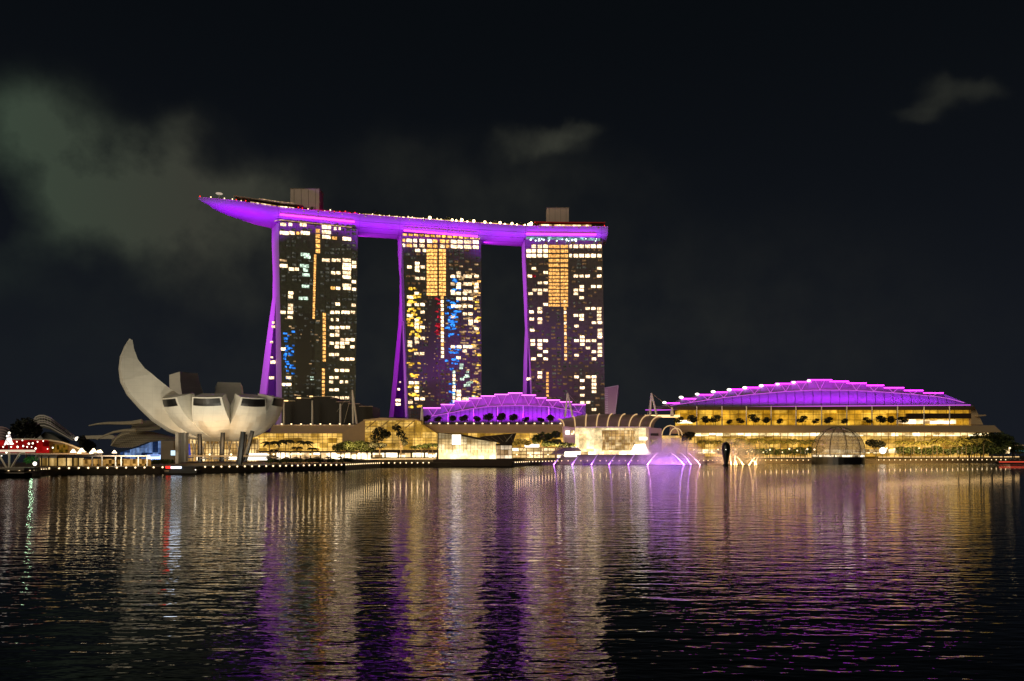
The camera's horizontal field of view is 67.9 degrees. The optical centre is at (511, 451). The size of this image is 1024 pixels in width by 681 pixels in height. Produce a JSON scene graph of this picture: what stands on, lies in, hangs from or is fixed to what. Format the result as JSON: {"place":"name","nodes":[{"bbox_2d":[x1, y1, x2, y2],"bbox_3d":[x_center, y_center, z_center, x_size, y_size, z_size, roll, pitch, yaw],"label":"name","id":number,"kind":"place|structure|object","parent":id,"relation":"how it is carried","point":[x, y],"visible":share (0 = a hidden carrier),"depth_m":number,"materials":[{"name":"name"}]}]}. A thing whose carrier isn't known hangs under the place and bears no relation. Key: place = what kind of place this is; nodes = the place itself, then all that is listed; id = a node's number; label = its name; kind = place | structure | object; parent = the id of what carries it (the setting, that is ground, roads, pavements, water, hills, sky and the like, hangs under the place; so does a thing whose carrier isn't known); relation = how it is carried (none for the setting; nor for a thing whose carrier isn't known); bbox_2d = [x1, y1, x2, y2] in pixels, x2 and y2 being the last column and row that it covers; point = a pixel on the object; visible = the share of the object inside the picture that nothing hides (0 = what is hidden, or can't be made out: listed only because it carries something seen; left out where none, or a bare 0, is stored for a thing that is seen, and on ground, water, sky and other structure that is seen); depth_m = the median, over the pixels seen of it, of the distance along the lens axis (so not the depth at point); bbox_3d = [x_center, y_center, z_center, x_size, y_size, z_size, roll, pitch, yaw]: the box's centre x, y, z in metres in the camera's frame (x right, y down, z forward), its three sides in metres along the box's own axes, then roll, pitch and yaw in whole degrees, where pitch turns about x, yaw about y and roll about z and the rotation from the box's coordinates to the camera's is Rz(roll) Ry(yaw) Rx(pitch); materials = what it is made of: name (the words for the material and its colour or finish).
{"place":"outdoors","nodes":[
{"label":"outdoors","id":0,"kind":"place"},
{"bbox_2d":[0,438,101,453],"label":"dining terrace","id":1,"kind":"structure","parent":0,"point":[60,447],"depth_m":291.50,"materials":[{"name":"metal"}]},
{"bbox_2d":[53,445,67,452],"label":"amber window","id":2,"kind":"structure","parent":1,"relation":"in","point":[57,448],"depth_m":292.63,"materials":[{"name":"yellow glass"}]},
{"bbox_2d":[259,219,357,432],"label":"hotel tower","id":3,"kind":"structure","parent":0,"point":[310,348],"depth_m":589.25,"materials":[{"name":"black glass"}]},
{"bbox_2d":[281,225,356,396],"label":"window","id":4,"kind":"structure","parent":3,"relation":"in","point":[314,283],"depth_m":588.40,"materials":[{"name":"glass"}]},
{"bbox_2d":[198,195,607,246],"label":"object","id":5,"kind":"structure","parent":3,"relation":"on","point":[262,212],"depth_m":608.96,"materials":[{"name":"metal"}]},
{"bbox_2d":[290,188,323,209],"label":"plant room","id":6,"kind":"object","parent":5,"relation":"on","point":[309,197],"visible":0.69,"depth_m":598.00,"materials":[{"name":"concrete"}]},
{"bbox_2d":[546,207,568,221],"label":"plant room","id":7,"kind":"object","parent":5,"relation":"on","point":[557,214],"visible":0.69,"depth_m":641.00,"materials":[{"name":"concrete"}]},
{"bbox_2d":[539,224,591,225],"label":"club window","id":8,"kind":"structure","parent":5,"relation":"in","point":[539,224],"depth_m":632.49,"materials":[{"name":"yellow glass"}]},
{"bbox_2d":[389,233,481,424],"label":"hotel tower","id":9,"kind":"structure","parent":0,"point":[437,363],"depth_m":619.50,"materials":[{"name":"glass"}]},
{"bbox_2d":[403,233,481,407],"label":"window","id":10,"kind":"structure","parent":9,"relation":"in","point":[438,325],"depth_m":619.20,"materials":[{"name":"yellow glass"}]},
{"bbox_2d":[0,452,1023,680],"bbox_3d":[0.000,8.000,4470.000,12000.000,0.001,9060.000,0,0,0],"label":"water","id":11,"kind":"structure","parent":0,"point":[769,572],"depth_m":49.51,"materials":[{"name":"black liquid"}]},
{"bbox_2d":[163,466,201,472],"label":"river boat","id":12,"kind":"object","parent":11,"relation":"on","point":[182,469],"visible":1,"depth_m":268.00,"materials":[{"name":"metal"}]},
{"bbox_2d":[706,459,721,464],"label":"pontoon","id":13,"kind":"object","parent":11,"relation":"on","point":[713,463],"visible":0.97,"depth_m":462.00,"materials":[{"name":"metal"}]},
{"bbox_2d":[722,442,729,464],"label":"float sculpture","id":14,"kind":"object","parent":11,"relation":"in","point":[726,450],"visible":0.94,"depth_m":444.38,"materials":[{"name":"black metal"}]},
{"bbox_2d":[994,459,1023,463],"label":"river boat","id":15,"kind":"object","parent":11,"relation":"on","point":[1014,461],"visible":0.93,"depth_m":500.00,"materials":[{"name":"metal"}]},
{"bbox_2d":[0,453,1023,476],"bbox_3d":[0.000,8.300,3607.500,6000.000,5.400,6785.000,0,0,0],"label":"ground","id":16,"kind":"structure","parent":0,"point":[217,465],"depth_m":360.69,"materials":[{"name":"grey concrete"}]},
{"bbox_2d":[0,426,14,439],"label":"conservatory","id":17,"kind":"object","parent":16,"relation":"on","point":[4,431],"visible":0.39,"depth_m":722.62,"materials":[{"name":"black glass"}]},
{"bbox_2d":[4,432,12,452],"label":"light tree","id":18,"kind":"object","parent":16,"relation":"on","point":[8,441],"visible":0.89,"depth_m":283.43,"materials":[{"name":"metal"}]},
{"bbox_2d":[0,450,39,473],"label":"pier","id":19,"kind":"structure","parent":16,"relation":"on","point":[8,468],"depth_m":239.40,"materials":[{"name":"metal"}]},
{"bbox_2d":[9,417,42,457],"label":"broadleaf tree","id":20,"kind":"object","parent":16,"relation":"on","point":[30,428],"visible":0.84,"depth_m":477.74,"materials":[{"name":"green plant"}]},
{"bbox_2d":[23,456,37,465],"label":"shrub","id":21,"kind":"object","parent":16,"relation":"on","point":[28,460],"visible":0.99,"depth_m":253.71,"materials":[{"name":"green plant"}]},
{"bbox_2d":[34,415,77,459],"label":"conservatory","id":22,"kind":"object","parent":16,"relation":"on","point":[47,422],"visible":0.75,"depth_m":693.42,"materials":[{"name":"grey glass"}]},
{"bbox_2d":[76,435,89,457],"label":"broadleaf tree","id":23,"kind":"object","parent":16,"relation":"on","point":[81,440],"visible":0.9,"depth_m":517.47,"materials":[{"name":"green plant"}]},
{"bbox_2d":[81,440,95,458],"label":"broadleaf tree","id":24,"kind":"object","parent":16,"relation":"on","point":[91,445],"visible":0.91,"depth_m":518.83,"materials":[{"name":"green plant"}]},
{"bbox_2d":[40,455,159,465],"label":"arcade","id":25,"kind":"object","parent":16,"relation":"on","point":[66,461],"visible":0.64,"depth_m":303.00,"materials":[{"name":"white concrete"}]},
{"bbox_2d":[85,419,174,460],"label":"shell pavilion","id":26,"kind":"structure","parent":16,"relation":"on","point":[138,433],"depth_m":407.28,"materials":[{"name":"metal"}]},
{"bbox_2d":[159,459,173,463],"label":"bush","id":27,"kind":"object","parent":16,"relation":"on","point":[167,461],"visible":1,"depth_m":320.98,"materials":[{"name":"green plant"}]},
{"bbox_2d":[118,339,283,464],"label":"museum","id":28,"kind":"structure","parent":16,"relation":"on","point":[225,419],"depth_m":339.49,"materials":[{"name":"white concrete"}]},
{"bbox_2d":[248,453,266,459],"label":"lobby window","id":29,"kind":"structure","parent":28,"relation":"in","point":[249,458],"depth_m":341.04,"materials":[{"name":"white glass"}]},
{"bbox_2d":[260,441,276,454],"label":"palm tree","id":30,"kind":"object","parent":16,"relation":"on","point":[268,443],"visible":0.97,"depth_m":418.47,"materials":[{"name":"green plant"}]},
{"bbox_2d":[275,439,294,456],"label":"palm tree","id":31,"kind":"object","parent":16,"relation":"on","point":[286,441],"visible":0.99,"depth_m":416.82,"materials":[{"name":"green plant"}]},
{"bbox_2d":[295,440,314,459],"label":"palm tree","id":32,"kind":"object","parent":16,"relation":"on","point":[305,442],"visible":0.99,"depth_m":416.84,"materials":[{"name":"green plant"}]},
{"bbox_2d":[253,425,371,459],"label":"shopping mall","id":33,"kind":"structure","parent":16,"relation":"on","point":[324,438],"depth_m":519.63,"materials":[{"name":"yellow glass"}]},
{"bbox_2d":[282,396,379,424],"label":"dark hall","id":34,"kind":"structure","parent":33,"relation":"on","point":[317,410],"depth_m":545.34,"materials":[{"name":"glass"}]},
{"bbox_2d":[338,390,357,423],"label":"tall mast","id":35,"kind":"object","parent":34,"relation":"on","point":[353,407],"visible":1,"depth_m":534.48,"materials":[{"name":"grey metal"}]},
{"bbox_2d":[332,440,356,457],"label":"broadleaf tree","id":36,"kind":"object","parent":16,"relation":"on","point":[346,446],"visible":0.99,"depth_m":438.73,"materials":[{"name":"green plant"}]},
{"bbox_2d":[349,440,367,459],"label":"broadleaf tree","id":37,"kind":"object","parent":16,"relation":"on","point":[361,445],"visible":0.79,"depth_m":444.00,"materials":[{"name":"green plant"}]},
{"bbox_2d":[363,441,374,458],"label":"broadleaf tree","id":38,"kind":"object","parent":16,"relation":"on","point":[368,448],"visible":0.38,"depth_m":447.68,"materials":[{"name":"green plant"}]},
{"bbox_2d":[368,427,390,458],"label":"broadleaf tree","id":39,"kind":"object","parent":16,"relation":"on","point":[376,442],"visible":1,"depth_m":438.73,"materials":[{"name":"green plant"}]},
{"bbox_2d":[342,418,436,458],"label":"entrance hall","id":40,"kind":"structure","parent":16,"relation":"on","point":[416,431],"depth_m":507.36,"materials":[{"name":"yellow glass"}]},
{"bbox_2d":[420,406,423,423],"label":"frame mast","id":41,"kind":"object","parent":40,"relation":"on","point":[421,418],"visible":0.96,"depth_m":534.47,"materials":[{"name":"beige metal"}]},
{"bbox_2d":[392,424,408,458],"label":"broadleaf tree","id":42,"kind":"object","parent":16,"relation":"on","point":[400,434],"visible":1,"depth_m":439.48,"materials":[{"name":"green plant"}]},
{"bbox_2d":[426,443,436,458],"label":"palm tree","id":43,"kind":"object","parent":16,"relation":"on","point":[432,444],"visible":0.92,"depth_m":445.41,"materials":[{"name":"green plant"}]},
{"bbox_2d":[41,459,885,468],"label":"promenade","id":44,"kind":"structure","parent":16,"relation":"on","point":[314,464],"depth_m":308.09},
{"bbox_2d":[433,432,515,466],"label":"crystal pavilion","id":45,"kind":"structure","parent":44,"relation":"on","point":[466,450],"depth_m":404.00,"materials":[{"name":"beige glass"}]},
{"bbox_2d":[532,432,551,460],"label":"broadleaf tree","id":46,"kind":"object","parent":44,"relation":"on","point":[545,438],"visible":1,"depth_m":468.62,"materials":[{"name":"green plant"}]},
{"bbox_2d":[551,445,580,456],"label":"kiosk","id":47,"kind":"object","parent":44,"relation":"on","point":[566,452],"visible":0.77,"depth_m":478.00,"materials":[{"name":"metal"}]},
{"bbox_2d":[557,413,682,459],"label":"plaza canopy","id":48,"kind":"object","parent":44,"relation":"on","point":[624,436],"visible":0.99,"depth_m":502.84,"materials":[{"name":"beige glass"}]},
{"bbox_2d":[564,393,581,416],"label":"frame mast","id":49,"kind":"object","parent":48,"relation":"on","point":[567,400],"visible":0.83,"depth_m":519.52,"materials":[{"name":"grey metal"}]},
{"bbox_2d":[647,393,667,415],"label":"frame mast","id":50,"kind":"object","parent":48,"relation":"on","point":[651,400],"visible":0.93,"depth_m":519.53,"materials":[{"name":"grey metal"}]},
{"bbox_2d":[352,457,1020,462],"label":"boardwalk","id":51,"kind":"structure","parent":44,"relation":"on","point":[541,459],"depth_m":527.93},
{"bbox_2d":[425,425,564,457],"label":"shopping mall","id":52,"kind":"structure","parent":51,"relation":"on","point":[527,432],"depth_m":516.41,"materials":[{"name":"brown metal"}]},
{"bbox_2d":[459,415,468,420],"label":"broadleaf tree","id":53,"kind":"object","parent":52,"relation":"on","point":[464,418],"visible":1,"depth_m":537.13,"materials":[{"name":"green plant"}]},
{"bbox_2d":[483,413,493,423],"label":"broadleaf tree","id":54,"kind":"object","parent":52,"relation":"on","point":[489,416],"visible":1,"depth_m":536.80,"materials":[{"name":"green plant"}]},
{"bbox_2d":[496,413,505,420],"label":"broadleaf tree","id":55,"kind":"object","parent":52,"relation":"on","point":[501,416],"visible":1,"depth_m":536.40,"materials":[{"name":"green plant"}]},
{"bbox_2d":[423,393,585,424],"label":"theatre hall","id":56,"kind":"structure","parent":52,"relation":"on","point":[533,408],"depth_m":559.30,"materials":[{"name":"metal"}]},
{"bbox_2d":[509,414,517,423],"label":"broadleaf tree","id":57,"kind":"object","parent":52,"relation":"on","point":[513,417],"visible":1,"depth_m":536.74,"materials":[{"name":"green plant"}]},
{"bbox_2d":[512,438,530,457],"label":"broadleaf tree","id":58,"kind":"object","parent":51,"relation":"on","point":[520,442],"visible":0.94,"depth_m":479.05,"materials":[{"name":"green plant"}]},
{"bbox_2d":[679,432,695,457],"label":"broadleaf tree","id":59,"kind":"object","parent":51,"relation":"on","point":[690,435],"visible":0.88,"depth_m":518.91,"materials":[{"name":"green plant"}]},
{"bbox_2d":[669,406,1009,456],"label":"shopping mall","id":60,"kind":"structure","parent":51,"relation":"on","point":[952,424],"depth_m":543.00,"materials":[{"name":"yellow metal"}]},
{"bbox_2d":[645,409,679,416],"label":"link walkway","id":61,"kind":"structure","parent":60,"relation":"attached to","point":[664,415],"depth_m":532.00,"materials":[{"name":"yellow glass"}]},
{"bbox_2d":[686,415,696,422],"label":"broadleaf tree","id":62,"kind":"object","parent":60,"relation":"on","point":[692,419],"visible":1,"depth_m":534.61,"materials":[{"name":"green plant"}]},
{"bbox_2d":[700,416,710,424],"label":"broadleaf tree","id":63,"kind":"object","parent":60,"relation":"on","point":[705,419],"visible":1,"depth_m":535.27,"materials":[{"name":"green plant"}]},
{"bbox_2d":[709,415,720,424],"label":"broadleaf tree","id":64,"kind":"object","parent":60,"relation":"on","point":[713,419],"visible":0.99,"depth_m":534.76,"materials":[{"name":"green plant"}]},
{"bbox_2d":[747,414,759,424],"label":"broadleaf tree","id":65,"kind":"object","parent":60,"relation":"on","point":[754,418],"visible":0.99,"depth_m":535.05,"materials":[{"name":"green plant"}]},
{"bbox_2d":[796,415,807,424],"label":"broadleaf tree","id":66,"kind":"object","parent":60,"relation":"on","point":[801,419],"visible":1,"depth_m":534.64,"materials":[{"name":"green plant"}]},
{"bbox_2d":[651,379,973,410],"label":"roof","id":67,"kind":"structure","parent":60,"relation":"on","point":[819,393],"depth_m":561.58,"materials":[{"name":"metal"}]},
{"bbox_2d":[875,415,886,422],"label":"broadleaf tree","id":68,"kind":"object","parent":60,"relation":"on","point":[881,418],"visible":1,"depth_m":534.87,"materials":[{"name":"green plant"}]},
{"bbox_2d":[886,416,896,422],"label":"broadleaf tree","id":69,"kind":"object","parent":60,"relation":"on","point":[891,419],"visible":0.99,"depth_m":535.10,"materials":[{"name":"green plant"}]},
{"bbox_2d":[897,416,908,424],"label":"broadleaf tree","id":70,"kind":"object","parent":60,"relation":"on","point":[904,420],"visible":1,"depth_m":535.35,"materials":[{"name":"green plant"}]},
{"bbox_2d":[895,446,910,454],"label":"bush","id":71,"kind":"object","parent":51,"relation":"on","point":[899,449],"visible":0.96,"depth_m":526.11,"materials":[{"name":"green plant"}]},
{"bbox_2d":[904,446,920,457],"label":"bush","id":72,"kind":"object","parent":51,"relation":"on","point":[914,448],"visible":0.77,"depth_m":526.29,"materials":[{"name":"green plant"}]},
{"bbox_2d":[914,448,930,454],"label":"bush","id":73,"kind":"object","parent":51,"relation":"on","point":[928,450],"visible":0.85,"depth_m":525.99,"materials":[{"name":"green plant"}]},
{"bbox_2d":[928,438,944,457],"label":"palm tree","id":74,"kind":"object","parent":51,"relation":"on","point":[935,439],"visible":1,"depth_m":519.99,"materials":[{"name":"green plant"}]},
{"bbox_2d":[931,446,945,457],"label":"bush","id":75,"kind":"object","parent":51,"relation":"on","point":[938,450],"visible":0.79,"depth_m":524.26,"materials":[{"name":"green plant"}]},
{"bbox_2d":[949,446,969,457],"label":"bush","id":76,"kind":"object","parent":51,"relation":"on","point":[959,450],"visible":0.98,"depth_m":526.58,"materials":[{"name":"green plant"}]},
{"bbox_2d":[954,438,970,443],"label":"palm tree","id":77,"kind":"object","parent":51,"relation":"on","point":[961,440],"visible":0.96,"depth_m":521.54,"materials":[{"name":"green plant"}]},
{"bbox_2d":[968,445,982,457],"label":"bush","id":78,"kind":"object","parent":51,"relation":"on","point":[974,448],"visible":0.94,"depth_m":524.05,"materials":[{"name":"green plant"}]},
{"bbox_2d":[977,447,989,457],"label":"bush","id":79,"kind":"object","parent":51,"relation":"on","point":[986,450],"visible":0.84,"depth_m":525.44,"materials":[{"name":"green plant"}]},
{"bbox_2d":[977,438,991,455],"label":"palm tree","id":80,"kind":"object","parent":51,"relation":"on","point":[982,439],"visible":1,"depth_m":520.14,"materials":[{"name":"green plant"}]},
{"bbox_2d":[982,447,1002,457],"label":"bush","id":81,"kind":"object","parent":51,"relation":"on","point":[995,450],"visible":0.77,"depth_m":524.93,"materials":[{"name":"green plant"}]},
{"bbox_2d":[994,448,1008,457],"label":"bush","id":82,"kind":"object","parent":51,"relation":"on","point":[1003,451],"visible":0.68,"depth_m":525.33,"materials":[{"name":"green plant"}]},
{"bbox_2d":[748,439,760,457],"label":"palm tree","id":83,"kind":"object","parent":44,"relation":"on","point":[752,440],"visible":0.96,"depth_m":524.47,"materials":[{"name":"green plant"}]},
{"bbox_2d":[748,448,762,454],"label":"bush","id":84,"kind":"object","parent":44,"relation":"on","point":[759,451],"visible":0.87,"depth_m":526.05,"materials":[{"name":"green plant"}]},
{"bbox_2d":[759,447,775,454],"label":"bush","id":85,"kind":"object","parent":44,"relation":"on","point":[772,450],"visible":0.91,"depth_m":526.51,"materials":[{"name":"green plant"}]},
{"bbox_2d":[786,448,801,457],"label":"bush","id":86,"kind":"object","parent":44,"relation":"on","point":[795,451],"visible":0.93,"depth_m":526.12,"materials":[{"name":"green plant"}]},
{"bbox_2d":[796,447,813,457],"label":"bush","id":87,"kind":"object","parent":44,"relation":"on","point":[802,450],"visible":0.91,"depth_m":526.63,"materials":[{"name":"green plant"}]},
{"bbox_2d":[807,446,825,453],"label":"bush","id":88,"kind":"object","parent":44,"relation":"on","point":[820,449],"visible":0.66,"depth_m":524.64,"materials":[{"name":"green plant"}]},
{"bbox_2d":[996,434,1014,458],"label":"broadleaf tree","id":89,"kind":"object","parent":44,"relation":"on","point":[1009,443],"visible":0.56,"depth_m":544.06,"materials":[{"name":"green plant"}]},
{"bbox_2d":[1007,442,1023,458],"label":"broadleaf tree","id":90,"kind":"object","parent":44,"relation":"on","point":[1019,449],"visible":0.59,"depth_m":553.50,"materials":[{"name":"green plant"}]},
{"bbox_2d":[0,459,985,469],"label":"kerb","id":91,"kind":"structure","parent":16,"relation":"on","point":[557,460],"depth_m":477.99,"materials":[{"name":"concrete"}]},
{"bbox_2d":[550,431,575,460],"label":"broadleaf tree","id":92,"kind":"object","parent":16,"relation":"on","point":[556,434],"visible":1,"depth_m":466.60,"materials":[{"name":"green plant"}]},
{"bbox_2d":[522,237,604,426],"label":"hotel tower","id":93,"kind":"structure","parent":16,"relation":"on","point":[563,316],"depth_m":629.67,"materials":[{"name":"black glass"}]},
{"bbox_2d":[529,242,604,410],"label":"window","id":94,"kind":"structure","parent":93,"relation":"in","point":[550,246],"depth_m":629.41,"materials":[{"name":"yellow glass"}]},
{"bbox_2d":[605,385,618,413],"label":"slanted tower","id":95,"kind":"structure","parent":16,"relation":"on","point":[611,397],"depth_m":800.00,"materials":[{"name":"white paint"}]},
{"bbox_2d":[696,440,709,457],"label":"palm tree","id":96,"kind":"object","parent":16,"relation":"on","point":[701,441],"visible":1,"depth_m":519.88,"materials":[{"name":"green plant"}]},
{"bbox_2d":[730,448,742,457],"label":"bush","id":97,"kind":"object","parent":16,"relation":"on","point":[739,449],"visible":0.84,"depth_m":526.83,"materials":[{"name":"green plant"}]},
{"bbox_2d":[811,427,865,463],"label":"glass dome","id":98,"kind":"structure","parent":16,"relation":"on","point":[845,458],"depth_m":504.80,"materials":[{"name":"grey glass"}]},
{"bbox_2d":[865,439,885,459],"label":"broadleaf tree","id":99,"kind":"object","parent":16,"relation":"on","point":[873,443],"visible":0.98,"depth_m":524.44,"materials":[{"name":"green plant"}]},
{"bbox_2d":[969,433,995,459],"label":"broadleaf tree","id":100,"kind":"object","parent":16,"relation":"on","point":[986,443],"visible":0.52,"depth_m":533.88,"materials":[{"name":"green plant"}]},
{"bbox_2d":[988,430,1007,459],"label":"broadleaf tree","id":101,"kind":"object","parent":16,"relation":"on","point":[998,438],"visible":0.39,"depth_m":540.82,"materials":[{"name":"green plant"}]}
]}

